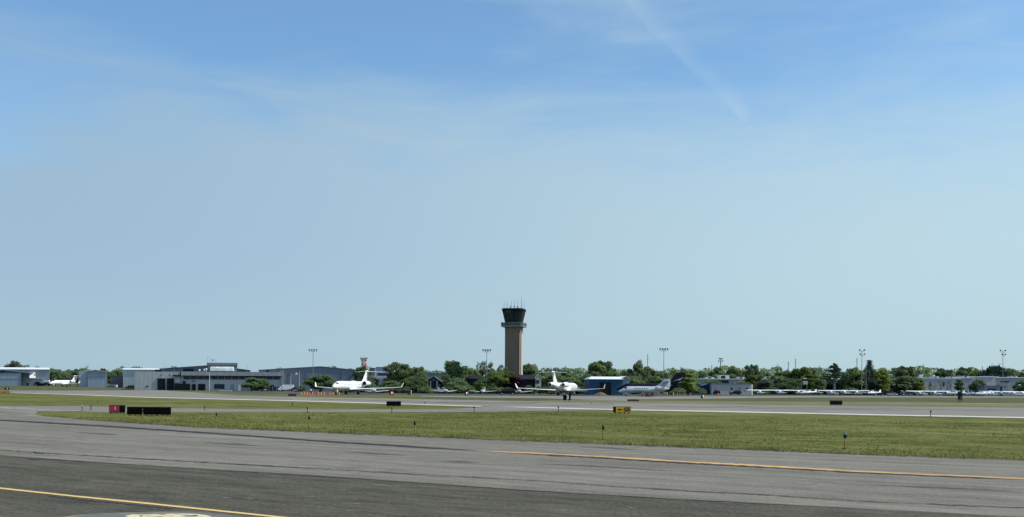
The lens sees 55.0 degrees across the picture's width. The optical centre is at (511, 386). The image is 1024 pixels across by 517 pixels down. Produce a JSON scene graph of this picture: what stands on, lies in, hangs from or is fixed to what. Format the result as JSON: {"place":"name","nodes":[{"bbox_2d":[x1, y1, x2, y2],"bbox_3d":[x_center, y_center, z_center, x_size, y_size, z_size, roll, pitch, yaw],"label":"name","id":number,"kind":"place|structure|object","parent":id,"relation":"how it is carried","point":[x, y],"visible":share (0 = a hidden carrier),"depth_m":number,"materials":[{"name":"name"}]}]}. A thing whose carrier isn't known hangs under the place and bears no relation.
{"place":"outdoors","nodes":[
{"label":"outdoors","id":0,"kind":"place"},
{"bbox_2d":[0,406,600,413],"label":"connector taxiway","id":1,"kind":"structure","parent":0,"point":[31,409],"depth_m":109.98,"materials":[{"name":"grey asphalt"}]},
{"bbox_2d":[0,384,1023,459],"bbox_3d":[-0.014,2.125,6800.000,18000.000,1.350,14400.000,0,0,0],"label":"ground","id":2,"kind":"structure","parent":0,"point":[20,399],"depth_m":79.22,"materials":[{"name":"green plant"}]},
{"bbox_2d":[0,367,49,385],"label":"hangar","id":3,"kind":"structure","parent":2,"relation":"on","point":[19,376],"depth_m":520.00,"materials":[{"name":"grey metal"}]},
{"bbox_2d":[0,373,20,385],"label":"hangar door","id":4,"kind":"structure","parent":3,"relation":"in","point":[6,379],"depth_m":513.84,"materials":[{"name":"grey metal"}]},
{"bbox_2d":[50,368,62,385],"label":"tree","id":5,"kind":"object","parent":2,"relation":"on","point":[53,375],"visible":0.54,"depth_m":543.11,"materials":[{"name":"green plant"}]},
{"bbox_2d":[49,375,79,386],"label":"business jet","id":6,"kind":"object","parent":2,"relation":"on","point":[67,382],"visible":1,"depth_m":473.22,"materials":[{"name":"white paint"}]},
{"bbox_2d":[78,370,106,387],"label":"hangar","id":7,"kind":"structure","parent":2,"relation":"on","point":[93,378],"depth_m":486.00,"materials":[{"name":"grey"}]},
{"bbox_2d":[87,376,104,387],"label":"hangar door","id":8,"kind":"structure","parent":7,"relation":"in","point":[93,381],"depth_m":485.66,"materials":[{"name":"grey metal"}]},
{"bbox_2d":[110,375,122,386],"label":"wall","id":9,"kind":"structure","parent":2,"relation":"on","point":[116,380],"depth_m":530.00,"materials":[{"name":"grey metal"}]},
{"bbox_2d":[109,405,124,413],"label":"airfield sign","id":10,"kind":"object","parent":2,"relation":"on","point":[116,409],"visible":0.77,"depth_m":92.43,"materials":[{"name":"metal"}]},
{"bbox_2d":[122,368,159,387],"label":"hangar","id":11,"kind":"structure","parent":2,"relation":"on","point":[128,376],"depth_m":500.00,"materials":[{"name":"white metal"}]},
{"bbox_2d":[127,407,170,415],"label":"airfield sign","id":12,"kind":"object","parent":2,"relation":"on","point":[157,411],"visible":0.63,"depth_m":86.64,"materials":[{"name":"metal"}]},
{"bbox_2d":[155,365,250,371],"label":"hangar","id":13,"kind":"structure","parent":2,"relation":"on","point":[190,368],"depth_m":486.00,"materials":[{"name":"metal"}]},
{"bbox_2d":[134,359,283,390],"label":"terminal building","id":14,"kind":"structure","parent":2,"relation":"on","point":[226,377],"depth_m":451.20,"materials":[{"name":"grey metal"}]},
{"bbox_2d":[157,378,165,389],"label":"garage door","id":15,"kind":"structure","parent":14,"relation":"in","point":[161,383],"depth_m":451.03,"materials":[{"name":"grey metal"}]},
{"bbox_2d":[166,378,174,389],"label":"garage door","id":16,"kind":"structure","parent":14,"relation":"in","point":[170,383],"depth_m":451.03,"materials":[{"name":"grey metal"}]},
{"bbox_2d":[259,366,354,390],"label":"hangar","id":17,"kind":"structure","parent":2,"relation":"on","point":[340,374],"depth_m":470.00,"materials":[{"name":"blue metal"}]},
{"bbox_2d":[352,366,371,380],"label":"tree","id":18,"kind":"object","parent":2,"relation":"on","point":[358,375],"visible":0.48,"depth_m":398.77,"materials":[{"name":"green plant"}]},
{"bbox_2d":[373,367,388,384],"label":"distant building","id":19,"kind":"structure","parent":2,"relation":"on","point":[380,374],"depth_m":560.00,"materials":[{"name":"grey metal"}]},
{"bbox_2d":[382,362,399,381],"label":"tree","id":20,"kind":"object","parent":2,"relation":"on","point":[391,367],"visible":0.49,"depth_m":393.03,"materials":[{"name":"green plant"}]},
{"bbox_2d":[391,363,411,382],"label":"tree","id":21,"kind":"object","parent":2,"relation":"on","point":[401,372],"visible":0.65,"depth_m":387.77,"materials":[{"name":"green plant"}]},
{"bbox_2d":[409,366,426,378],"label":"tree","id":22,"kind":"object","parent":2,"relation":"on","point":[420,371],"visible":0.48,"depth_m":386.58,"materials":[{"name":"green plant"}]},
{"bbox_2d":[407,375,431,392],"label":"tree","id":23,"kind":"object","parent":2,"relation":"on","point":[416,382],"visible":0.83,"depth_m":363.40,"materials":[{"name":"green plant"}]},
{"bbox_2d":[416,386,435,392],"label":"shrub","id":24,"kind":"object","parent":2,"relation":"on","point":[423,389],"visible":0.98,"depth_m":358.91,"materials":[{"name":"green plant"}]},
{"bbox_2d":[428,376,442,392],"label":"gabled house","id":25,"kind":"structure","parent":2,"relation":"on","point":[434,382],"depth_m":372.00,"materials":[{"name":"grey"}]},
{"bbox_2d":[442,360,464,377],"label":"tree","id":26,"kind":"object","parent":2,"relation":"on","point":[452,367],"visible":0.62,"depth_m":389.71,"materials":[{"name":"green plant"}]},
{"bbox_2d":[441,376,471,387],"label":"tree","id":27,"kind":"object","parent":2,"relation":"on","point":[452,382],"visible":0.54,"depth_m":377.00,"materials":[{"name":"green plant"}]},
{"bbox_2d":[468,375,484,392],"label":"house","id":28,"kind":"structure","parent":2,"relation":"on","point":[473,379],"depth_m":392.30,"materials":[{"name":"black"}]},
{"bbox_2d":[474,378,501,393],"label":"tree","id":29,"kind":"object","parent":2,"relation":"on","point":[487,382],"visible":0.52,"depth_m":371.41,"materials":[{"name":"green plant"}]},
{"bbox_2d":[0,455,1021,516],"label":"apron","id":30,"kind":"object","parent":2,"relation":"on","point":[282,494],"visible":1,"depth_m":24.10,"materials":[{"name":"grey asphalt"}]},
{"bbox_2d":[52,496,171,508],"bbox_3d":[-9.546,2.711,23.069,5.083,0.001,0.254,0,0,31],"label":"crack","id":31,"kind":"object","parent":30,"relation":"on","point":[111,502],"visible":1,"depth_m":22.97,"materials":[{"name":"black asphalt"}]},
{"bbox_2d":[0,487,281,516],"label":"yellow line","id":32,"kind":"object","parent":30,"relation":"on","point":[139,502],"visible":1,"depth_m":22.99,"materials":[{"name":"paint"}]},
{"bbox_2d":[64,511,243,516],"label":"surface marking","id":33,"kind":"object","parent":30,"relation":"on","point":[124,514],"visible":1,"depth_m":20.90,"materials":[{"name":"grey paint"}]},
{"bbox_2d":[126,514,210,516],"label":"surface marking","id":34,"kind":"object","parent":33,"relation":"on","point":[164,515],"visible":1,"depth_m":20.73,"materials":[{"name":"beige paint"}]},
{"bbox_2d":[34,458,779,504],"bbox_3d":[-5.354,2.741,29.648,32.537,0.001,0.854,0,0,28],"label":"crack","id":35,"kind":"object","parent":30,"relation":"on","point":[454,485],"visible":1,"depth_m":27.44,"materials":[{"name":"black asphalt"}]},
{"bbox_2d":[0,411,1023,516],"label":"taxiway","id":36,"kind":"structure","parent":2,"relation":"on","point":[471,460],"depth_m":35.38,"materials":[{"name":"grey asphalt"}]},
{"bbox_2d":[0,420,461,449],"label":"tar line","id":37,"kind":"object","parent":36,"relation":"on","point":[235,435],"visible":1,"depth_m":53.73,"materials":[{"name":"black asphalt"}]},
{"bbox_2d":[8,450,1023,507],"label":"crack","id":38,"kind":"object","parent":36,"relation":"on","point":[482,477],"visible":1,"depth_m":30.46,"materials":[{"name":"black asphalt"}]},
{"bbox_2d":[492,451,1023,478],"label":"yellow line","id":39,"kind":"object","parent":36,"relation":"on","point":[775,466],"visible":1,"depth_m":34.80,"materials":[{"name":"paint"}]},
{"bbox_2d":[501,300,526,374],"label":"control tower","id":40,"kind":"structure","parent":2,"relation":"on","point":[514,324],"depth_m":383.05,"materials":[{"name":"beige concrete"}]},
{"bbox_2d":[505,310,518,321],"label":"cab window","id":41,"kind":"structure","parent":40,"relation":"in","point":[509,315],"depth_m":382.60,"materials":[{"name":"black glass"}]},
{"bbox_2d":[9,390,1023,416],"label":"runway","id":42,"kind":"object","parent":2,"relation":"on","point":[968,411],"visible":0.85,"depth_m":151.53,"materials":[{"name":"grey asphalt"}]},
{"bbox_2d":[33,393,468,405],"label":"runway edge line","id":43,"kind":"object","parent":42,"relation":"on","point":[254,399],"visible":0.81,"depth_m":175.82,"materials":[{"name":"white paint"}]},
{"bbox_2d":[525,407,1023,417],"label":"runway edge line","id":44,"kind":"object","parent":42,"relation":"on","point":[792,412],"visible":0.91,"depth_m":109.48,"materials":[{"name":"white paint"}]},
{"bbox_2d":[86,419,965,458],"bbox_3d":[-11.518,2.702,59.627,75.960,0.001,5.453,0,0,37],"label":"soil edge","id":45,"kind":"object","parent":2,"relation":"on","point":[508,440],"visible":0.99,"depth_m":50.59,"materials":[{"name":"brown soil"}]},
{"bbox_2d":[515,374,541,393],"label":"house","id":46,"kind":"structure","parent":2,"relation":"on","point":[533,381],"depth_m":378.00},
{"bbox_2d":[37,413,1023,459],"bbox_3d":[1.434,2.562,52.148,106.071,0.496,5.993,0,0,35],"label":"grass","id":47,"kind":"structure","parent":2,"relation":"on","point":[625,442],"depth_m":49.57,"materials":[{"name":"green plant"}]},
{"bbox_2d":[523,363,538,376],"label":"tree","id":48,"kind":"object","parent":2,"relation":"on","point":[530,369],"visible":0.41,"depth_m":407.35,"materials":[{"name":"green plant"}]},
{"bbox_2d":[52,365,1023,384],"bbox_3d":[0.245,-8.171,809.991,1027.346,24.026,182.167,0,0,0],"label":"treeline","id":49,"kind":"object","parent":2,"relation":"on","point":[695,371],"visible":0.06,"depth_m":760.36,"materials":[{"name":"green plant"}]},
{"bbox_2d":[559,369,578,379],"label":"tree","id":50,"kind":"object","parent":2,"relation":"on","point":[568,374],"visible":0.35,"depth_m":438.92,"materials":[{"name":"green plant"}]},
{"bbox_2d":[583,362,605,381],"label":"tree","id":51,"kind":"object","parent":2,"relation":"on","point":[596,368],"visible":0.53,"depth_m":393.49,"materials":[{"name":"green plant"}]},
{"bbox_2d":[584,376,629,394],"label":"hangar","id":52,"kind":"structure","parent":2,"relation":"on","point":[611,384],"depth_m":340.00,"materials":[{"name":"teal metal"}]},
{"bbox_2d":[599,382,611,394],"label":"doorway","id":53,"kind":"structure","parent":52,"relation":"in","point":[607,390],"depth_m":339.87,"materials":[{"name":"black"}]},
{"bbox_2d":[597,360,616,375],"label":"tree","id":54,"kind":"object","parent":2,"relation":"on","point":[607,365],"visible":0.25,"depth_m":400.21,"materials":[{"name":"green plant"}]},
{"bbox_2d":[204,390,1016,395],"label":"parking apron","id":55,"kind":"object","parent":2,"relation":"on","point":[376,393],"visible":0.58,"depth_m":353.90,"materials":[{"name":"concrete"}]},
{"bbox_2d":[240,377,262,390],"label":"tree","id":56,"kind":"object","parent":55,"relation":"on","point":[250,382],"visible":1,"depth_m":428.07,"materials":[{"name":"green plant"}]},
{"bbox_2d":[255,378,270,388],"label":"tree","id":57,"kind":"object","parent":55,"relation":"on","point":[264,383],"visible":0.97,"depth_m":430.90,"materials":[{"name":"green plant"}]},
{"bbox_2d":[303,373,336,391],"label":"tree","id":58,"kind":"object","parent":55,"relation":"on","point":[323,380],"visible":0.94,"depth_m":407.91,"materials":[{"name":"green plant"}]},
{"bbox_2d":[315,370,403,394],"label":"business jet","id":59,"kind":"object","parent":55,"relation":"on","point":[350,385],"visible":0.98,"depth_m":301.70,"materials":[{"name":"white paint"}]},
{"bbox_2d":[378,380,401,392],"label":"tree","id":60,"kind":"object","parent":55,"relation":"on","point":[387,384],"visible":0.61,"depth_m":377.76,"materials":[{"name":"green plant"}]},
{"bbox_2d":[479,369,509,388],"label":"tree","id":61,"kind":"object","parent":55,"relation":"on","point":[498,378],"visible":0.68,"depth_m":372.22,"materials":[{"name":"green plant"}]},
{"bbox_2d":[503,376,524,393],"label":"tree","id":62,"kind":"object","parent":55,"relation":"on","point":[513,381],"visible":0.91,"depth_m":364.43,"materials":[{"name":"purple plant"}]},
{"bbox_2d":[541,373,561,388],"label":"tree","id":63,"kind":"object","parent":55,"relation":"on","point":[546,378],"visible":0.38,"depth_m":397.90,"materials":[{"name":"green plant"}]},
{"bbox_2d":[515,371,604,394],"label":"business jet","id":64,"kind":"object","parent":55,"relation":"on","point":[564,386],"visible":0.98,"depth_m":309.74,"materials":[{"name":"white paint"}]},
{"bbox_2d":[558,377,584,386],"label":"tree","id":65,"kind":"object","parent":55,"relation":"on","point":[578,382],"visible":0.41,"depth_m":392.31,"materials":[{"name":"green plant"}]},
{"bbox_2d":[617,373,685,395],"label":"business jet","id":66,"kind":"object","parent":55,"relation":"on","point":[676,380],"visible":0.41,"depth_m":321.78,"materials":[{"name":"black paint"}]},
{"bbox_2d":[644,375,662,393],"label":"tree","id":67,"kind":"object","parent":55,"relation":"on","point":[656,379],"visible":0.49,"depth_m":381.65,"materials":[{"name":"green plant"}]},
{"bbox_2d":[680,373,698,394],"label":"tree","id":68,"kind":"object","parent":55,"relation":"on","point":[689,386],"visible":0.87,"depth_m":368.23,"materials":[{"name":"green plant"}]},
{"bbox_2d":[743,374,764,393],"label":"tree","id":69,"kind":"object","parent":55,"relation":"on","point":[756,378],"visible":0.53,"depth_m":438.25,"materials":[{"name":"green plant"}]},
{"bbox_2d":[755,379,775,389],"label":"tree","id":70,"kind":"object","parent":55,"relation":"on","point":[764,384],"visible":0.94,"depth_m":428.11,"materials":[{"name":"green plant"}]},
{"bbox_2d":[768,371,788,384],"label":"tree","id":71,"kind":"object","parent":55,"relation":"on","point":[777,376],"visible":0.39,"depth_m":437.90,"materials":[{"name":"green plant"}]},
{"bbox_2d":[791,366,813,394],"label":"tree","id":72,"kind":"object","parent":55,"relation":"on","point":[802,371],"visible":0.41,"depth_m":434.67,"materials":[{"name":"green plant"}]},
{"bbox_2d":[800,374,816,388],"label":"tree","id":73,"kind":"object","parent":55,"relation":"on","point":[810,379],"visible":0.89,"depth_m":424.35,"materials":[{"name":"green plant"}]},
{"bbox_2d":[812,373,826,394],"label":"tree","id":74,"kind":"object","parent":55,"relation":"on","point":[820,383],"visible":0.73,"depth_m":436.46,"materials":[{"name":"green plant"}]},
{"bbox_2d":[818,363,849,394],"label":"pine tree","id":75,"kind":"object","parent":55,"relation":"on","point":[835,371],"visible":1,"depth_m":423.19,"materials":[{"name":"green plant"}]},
{"bbox_2d":[843,367,865,386],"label":"tree","id":76,"kind":"object","parent":55,"relation":"on","point":[851,373],"visible":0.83,"depth_m":437.47,"materials":[{"name":"green plant"}]},
{"bbox_2d":[855,370,877,390],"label":"tree","id":77,"kind":"object","parent":55,"relation":"on","point":[868,382],"visible":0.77,"depth_m":437.97,"materials":[{"name":"green plant"}]},
{"bbox_2d":[876,375,890,391],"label":"tree","id":78,"kind":"object","parent":55,"relation":"on","point":[883,384],"visible":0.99,"depth_m":439.06,"materials":[{"name":"green plant"}]},
{"bbox_2d":[873,367,893,386],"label":"tree","id":79,"kind":"object","parent":55,"relation":"on","point":[879,372],"visible":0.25,"depth_m":445.76,"materials":[{"name":"green plant"}]},
{"bbox_2d":[890,375,914,391],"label":"tree","id":80,"kind":"object","parent":55,"relation":"on","point":[905,385],"visible":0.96,"depth_m":443.79,"materials":[{"name":"green plant"}]},
{"bbox_2d":[893,365,918,383],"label":"tree","id":81,"kind":"object","parent":55,"relation":"on","point":[906,371],"visible":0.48,"depth_m":468.01,"materials":[{"name":"green plant"}]},
{"bbox_2d":[914,379,925,394],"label":"tree","id":82,"kind":"object","parent":55,"relation":"on","point":[919,386],"visible":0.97,"depth_m":439.48,"materials":[{"name":"green plant"}]},
{"bbox_2d":[954,379,965,390],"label":"tree","id":83,"kind":"object","parent":55,"relation":"on","point":[959,383],"visible":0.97,"depth_m":447.01,"materials":[{"name":"green plant"}]},
{"bbox_2d":[1012,379,1023,395],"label":"tree","id":84,"kind":"object","parent":55,"relation":"on","point":[1020,385],"visible":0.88,"depth_m":458.41,"materials":[{"name":"green plant"}]},
{"bbox_2d":[613,406,630,413],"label":"airfield sign","id":85,"kind":"object","parent":2,"relation":"on","point":[623,410],"visible":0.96,"depth_m":103.50,"materials":[{"name":"metal"}]},
{"bbox_2d":[629,376,644,393],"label":"tree","id":86,"kind":"object","parent":2,"relation":"on","point":[634,379],"visible":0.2,"depth_m":377.40,"materials":[{"name":"green plant"}]},
{"bbox_2d":[627,362,649,381],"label":"tree","id":87,"kind":"object","parent":2,"relation":"on","point":[638,371],"visible":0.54,"depth_m":408.58,"materials":[{"name":"green plant"}]},
{"bbox_2d":[386,397,1023,402],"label":"grass verge","id":88,"kind":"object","parent":2,"relation":"on","point":[913,399],"depth_m":235.46,"materials":[{"name":"green plant"}]},
{"bbox_2d":[708,366,730,378],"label":"tree","id":89,"kind":"object","parent":2,"relation":"on","point":[718,371],"visible":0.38,"depth_m":498.95,"materials":[{"name":"green plant"}]},
{"bbox_2d":[421,396,1023,400],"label":"taxiway","id":90,"kind":"structure","parent":2,"relation":"on","point":[619,398],"depth_m":284.10,"materials":[{"name":"grey asphalt"}]},
{"bbox_2d":[618,379,669,396],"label":"business jet","id":91,"kind":"object","parent":90,"relation":"on","point":[664,385],"visible":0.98,"depth_m":296.09,"materials":[{"name":"grey paint"}]},
{"bbox_2d":[682,375,771,393],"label":"warehouse","id":92,"kind":"structure","parent":2,"relation":"on","point":[724,378],"depth_m":470.00,"materials":[{"name":"metal"}]},
{"bbox_2d":[706,383,751,394],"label":"white shed","id":93,"kind":"structure","parent":2,"relation":"on","point":[727,388],"depth_m":398.00,"materials":[{"name":"white metal"}]},
{"bbox_2d":[726,366,742,378],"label":"tree","id":94,"kind":"object","parent":2,"relation":"on","point":[734,371],"visible":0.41,"depth_m":497.86,"materials":[{"name":"green plant"}]},
{"bbox_2d":[748,364,760,375],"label":"tree","id":95,"kind":"object","parent":2,"relation":"on","point":[753,370],"visible":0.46,"depth_m":496.67,"materials":[{"name":"green plant"}]},
{"bbox_2d":[774,377,804,394],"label":"tree","id":96,"kind":"object","parent":2,"relation":"on","point":[788,384],"visible":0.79,"depth_m":423.80,"materials":[{"name":"green plant"}]},
{"bbox_2d":[561,400,1023,406],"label":"grass strip","id":97,"kind":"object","parent":2,"relation":"on","point":[882,404],"depth_m":184.45,"materials":[{"name":"green plant"}]},
{"bbox_2d":[825,378,838,394],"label":"tree","id":98,"kind":"object","parent":2,"relation":"on","point":[829,384],"visible":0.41,"depth_m":442.83,"materials":[{"name":"green plant"}]},
{"bbox_2d":[836,379,863,391],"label":"tree","id":99,"kind":"object","parent":2,"relation":"on","point":[853,384],"visible":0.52,"depth_m":436.82,"materials":[{"name":"green plant"}]},
{"bbox_2d":[859,360,883,394],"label":"fir tree","id":100,"kind":"object","parent":2,"relation":"on","point":[869,366],"visible":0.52,"depth_m":443.90,"materials":[{"name":"green plant"}]},
{"bbox_2d":[918,376,960,394],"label":"warehouse","id":101,"kind":"structure","parent":2,"relation":"on","point":[930,379],"depth_m":474.00,"materials":[{"name":"metal"}]},
{"bbox_2d":[934,368,953,377],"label":"tree","id":102,"kind":"object","parent":2,"relation":"on","point":[941,373],"visible":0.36,"depth_m":517.91,"materials":[{"name":"green plant"}]},
{"bbox_2d":[955,366,972,375],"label":"tree","id":103,"kind":"object","parent":2,"relation":"on","point":[962,371],"visible":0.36,"depth_m":517.50,"materials":[{"name":"green plant"}]},
{"bbox_2d":[958,376,972,389],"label":"warehouse","id":104,"kind":"structure","parent":2,"relation":"on","point":[967,380],"depth_m":476.00,"materials":[{"name":"metal"}]},
{"bbox_2d":[954,376,994,384],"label":"warehouse","id":105,"kind":"structure","parent":2,"relation":"on","point":[989,380],"depth_m":478.00,"materials":[{"name":"metal"}]},
{"bbox_2d":[967,378,986,390],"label":"tree","id":106,"kind":"object","parent":2,"relation":"on","point":[971,386],"visible":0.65,"depth_m":448.86,"materials":[{"name":"green plant"}]},
{"bbox_2d":[974,385,1006,395],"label":"outbuilding","id":107,"kind":"structure","parent":2,"relation":"on","point":[988,387],"depth_m":440.00,"materials":[{"name":"grey metal"}]},
{"bbox_2d":[979,363,1014,376],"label":"tree","id":108,"kind":"object","parent":2,"relation":"on","point":[995,370],"visible":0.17,"depth_m":497.05,"materials":[{"name":"green plant"}]},
{"bbox_2d":[994,376,1023,394],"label":"warehouse","id":109,"kind":"structure","parent":2,"relation":"on","point":[1009,382],"depth_m":482.00,"materials":[{"name":"metal"}]},
{"bbox_2d":[0,0,1023,380],"label":"sky","id":110,"kind":"structure","parent":0,"point":[256,185],"materials":[{"name":"blue"}]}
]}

